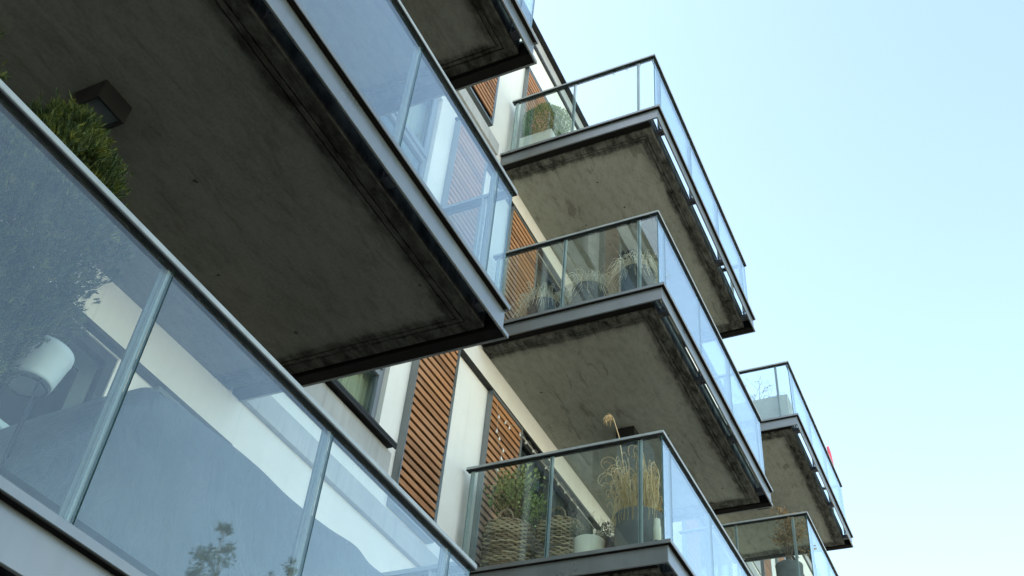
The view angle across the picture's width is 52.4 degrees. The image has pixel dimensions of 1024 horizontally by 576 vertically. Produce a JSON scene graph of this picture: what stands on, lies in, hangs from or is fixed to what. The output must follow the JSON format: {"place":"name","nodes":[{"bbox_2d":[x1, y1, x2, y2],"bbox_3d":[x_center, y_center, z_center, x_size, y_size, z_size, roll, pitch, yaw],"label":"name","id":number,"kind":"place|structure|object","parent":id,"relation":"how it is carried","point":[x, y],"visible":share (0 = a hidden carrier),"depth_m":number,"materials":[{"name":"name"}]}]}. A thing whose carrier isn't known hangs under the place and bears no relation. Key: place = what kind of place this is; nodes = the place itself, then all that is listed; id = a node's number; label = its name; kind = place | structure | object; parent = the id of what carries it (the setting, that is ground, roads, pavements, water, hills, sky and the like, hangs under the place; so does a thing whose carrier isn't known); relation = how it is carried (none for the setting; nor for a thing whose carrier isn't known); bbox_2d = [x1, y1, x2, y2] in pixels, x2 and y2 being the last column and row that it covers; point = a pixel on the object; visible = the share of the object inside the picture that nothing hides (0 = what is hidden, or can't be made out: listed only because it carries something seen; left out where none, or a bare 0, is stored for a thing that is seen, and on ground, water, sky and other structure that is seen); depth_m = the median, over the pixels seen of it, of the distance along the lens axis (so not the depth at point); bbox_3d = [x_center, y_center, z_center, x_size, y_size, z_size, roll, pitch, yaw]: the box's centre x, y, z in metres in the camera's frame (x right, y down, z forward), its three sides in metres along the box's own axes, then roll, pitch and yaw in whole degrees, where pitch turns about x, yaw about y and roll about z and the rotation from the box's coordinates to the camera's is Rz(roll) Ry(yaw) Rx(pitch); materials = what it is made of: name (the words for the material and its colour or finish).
{"place":"outdoors","nodes":[
{"label":"outdoors","id":0,"kind":"place"},
{"bbox_2d":[0,419,8,429],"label":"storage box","id":1,"kind":"object","parent":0,"point":[3,424],"depth_m":4.79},
{"bbox_2d":[0,0,853,575],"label":"apartment building","id":2,"kind":"structure","parent":0,"point":[350,228],"depth_m":8.34,"materials":[{"name":"paint"}]},
{"bbox_2d":[0,23,11,111],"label":"potted conifer","id":3,"kind":"object","parent":2,"relation":"on","point":[3,74],"visible":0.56,"depth_m":3.85,"materials":[{"name":"plant"}]},
{"bbox_2d":[0,332,74,465],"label":"plant stand pot","id":4,"kind":"object","parent":2,"relation":"on","point":[45,368],"visible":0.81,"depth_m":3.83,"materials":[{"name":"white ceramic"}]},
{"bbox_2d":[0,86,134,383],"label":"potted conifer","id":5,"kind":"object","parent":2,"relation":"on","point":[38,204],"visible":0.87,"depth_m":3.79,"materials":[{"name":"green plant"}]},
{"bbox_2d":[24,300,116,402],"bbox_3d":[-3.237,0.424,4.869,0.063,2.360,2.900,-15,-46,21],"label":"balcony door","id":6,"kind":"structure","parent":2,"relation":"in","point":[106,362],"depth_m":6.42,"materials":[{"name":"glass"}]},
{"bbox_2d":[0,387,384,575],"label":"furniture cover","id":7,"kind":"object","parent":2,"relation":"on","point":[175,489],"visible":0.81,"depth_m":4.09,"materials":[{"name":"fabric"}]},
{"bbox_2d":[324,368,396,449],"bbox_3d":[-1.464,0.282,9.417,0.347,1.845,1.640,-15,-46,21],"label":"window","id":8,"kind":"structure","parent":2,"relation":"in","point":[351,390],"depth_m":9.31,"materials":[{"name":"black glass"}]},
{"bbox_2d":[381,98,438,178],"bbox_3d":[-1.306,-1.978,11.435,0.214,1.780,1.350,-15,-46,21],"label":"window","id":9,"kind":"structure","parent":2,"relation":"in","point":[411,145],"depth_m":11.72,"materials":[{"name":"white glass"}]},
{"bbox_2d":[495,404,503,483],"bbox_3d":[-0.144,1.722,11.278,0.035,0.971,0.245,-16,-46,23],"label":"string light","id":10,"kind":"object","parent":2,"relation":"hanging from","point":[499,439],"visible":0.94,"depth_m":11.34,"materials":[{"name":"white"}]},
{"bbox_2d":[480,463,553,566],"bbox_3d":[0.043,2.316,10.392,0.679,1.419,0.682,-15,-46,21],"label":"basket plant","id":11,"kind":"object","parent":2,"relation":"on","point":[513,534],"visible":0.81,"depth_m":10.24,"materials":[{"name":"beige wicker"}]},
{"bbox_2d":[504,421,577,508],"bbox_3d":[0.373,2.110,12.328,0.039,0.176,2.081,-15,-46,21],"label":"string light","id":12,"kind":"object","parent":2,"relation":"hanging from","point":[544,462],"visible":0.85,"depth_m":12.26,"materials":[{"name":"white"}]},
{"bbox_2d":[519,101,571,147],"bbox_3d":[0.458,-2.057,14.359,0.732,1.265,0.722,-15,-46,21],"label":"potted boxwood","id":13,"kind":"object","parent":2,"relation":"on","point":[535,137],"visible":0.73,"depth_m":14.33,"materials":[{"name":"green plant"}]},
{"bbox_2d":[537,255,568,304],"bbox_3d":[0.675,1.063,14.116,0.063,2.360,2.350,-15,-46,21],"label":"balcony door","id":14,"kind":"structure","parent":2,"relation":"in","point":[540,263],"depth_m":14.46,"materials":[{"name":"glass"}]},
{"bbox_2d":[522,439,591,558],"bbox_3d":[0.440,3.286,12.115,0.063,2.360,2.350,-15,-46,21],"label":"balcony door","id":15,"kind":"structure","parent":2,"relation":"in","point":[539,465],"depth_m":12.60,"materials":[{"name":"metal"}]},
{"bbox_2d":[529,503,594,558],"bbox_3d":[0.438,2.455,9.962,0.601,0.702,0.567,18,-43,-13],"label":"basket lavender","id":16,"kind":"object","parent":2,"relation":"on","point":[560,534],"visible":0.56,"depth_m":9.86,"materials":[{"name":"wicker"}]},
{"bbox_2d":[567,514,614,552],"bbox_3d":[0.719,2.413,9.756,0.463,0.541,0.487,23,-44,-18],"label":"potted herb","id":17,"kind":"object","parent":2,"relation":"on","point":[588,541],"visible":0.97,"depth_m":9.69,"materials":[{"name":"white ceramic"}]},
{"bbox_2d":[599,521,614,547],"bbox_3d":[0.942,2.450,9.790,0.267,0.566,0.267,-15,-46,21],"label":"potted plant","id":18,"kind":"object","parent":2,"relation":"on","point":[609,542],"visible":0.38,"depth_m":9.78,"materials":[{"name":"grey plant"}]},
{"bbox_2d":[598,413,666,546],"bbox_3d":[1.181,1.922,10.035,0.663,1.712,0.852,-15,-46,21],"label":"tall grass planter","id":19,"kind":"object","parent":2,"relation":"on","point":[625,516],"visible":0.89,"depth_m":9.71,"materials":[{"name":"concrete"}]},
{"bbox_2d":[653,518,660,540],"bbox_3d":[1.297,2.204,9.283,0.071,0.310,0.072,-15,-46,21],"label":"pillar candle","id":20,"kind":"object","parent":2,"relation":"on","point":[656,531],"visible":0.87,"depth_m":9.28,"materials":[{"name":"white wax"}]},
{"bbox_2d":[699,518,732,575],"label":"balcony door","id":21,"kind":"structure","parent":2,"relation":"in","point":[720,550],"depth_m":19.46,"materials":[{"name":"glass"}]},
{"bbox_2d":[718,377,794,425],"bbox_3d":[4.366,2.103,18.568,1.230,1.326,0.910,-15,-46,21],"label":"twig planter","id":22,"kind":"object","parent":2,"relation":"on","point":[766,408],"visible":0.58,"depth_m":18.05,"materials":[{"name":"white ceramic"}]},
{"bbox_2d":[765,506,816,575],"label":"potted shrub","id":23,"kind":"object","parent":2,"relation":"on","point":[787,567],"visible":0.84,"depth_m":16.48,"materials":[{"name":"brown plant"}]},
{"bbox_2d":[827,446,833,464],"bbox_3d":[6.422,3.409,20.965,0.019,0.400,0.600,-14,-46,21],"label":"red cloth","id":24,"kind":"object","parent":2,"relation":"attached to","point":[829,452],"visible":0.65,"depth_m":20.97,"materials":[{"name":"red fabric"}]},
{"bbox_2d":[511,282,570,317],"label":"potted grass","id":25,"kind":"object","parent":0,"point":[540,302],"depth_m":11.98,"materials":[{"name":"plant"}]},
{"bbox_2d":[556,266,619,306],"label":"potted grass","id":26,"kind":"object","parent":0,"point":[585,289],"depth_m":11.79,"materials":[{"name":"plant"}]},
{"bbox_2d":[602,249,669,302],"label":"potted grass","id":27,"kind":"object","parent":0,"point":[627,275],"depth_m":11.63,"materials":[{"name":"plant"}]},
{"bbox_2d":[524,0,1023,575],"label":"sky","id":28,"kind":"structure","parent":0,"point":[862,160],"materials":[{"name":"blue"}]}
]}

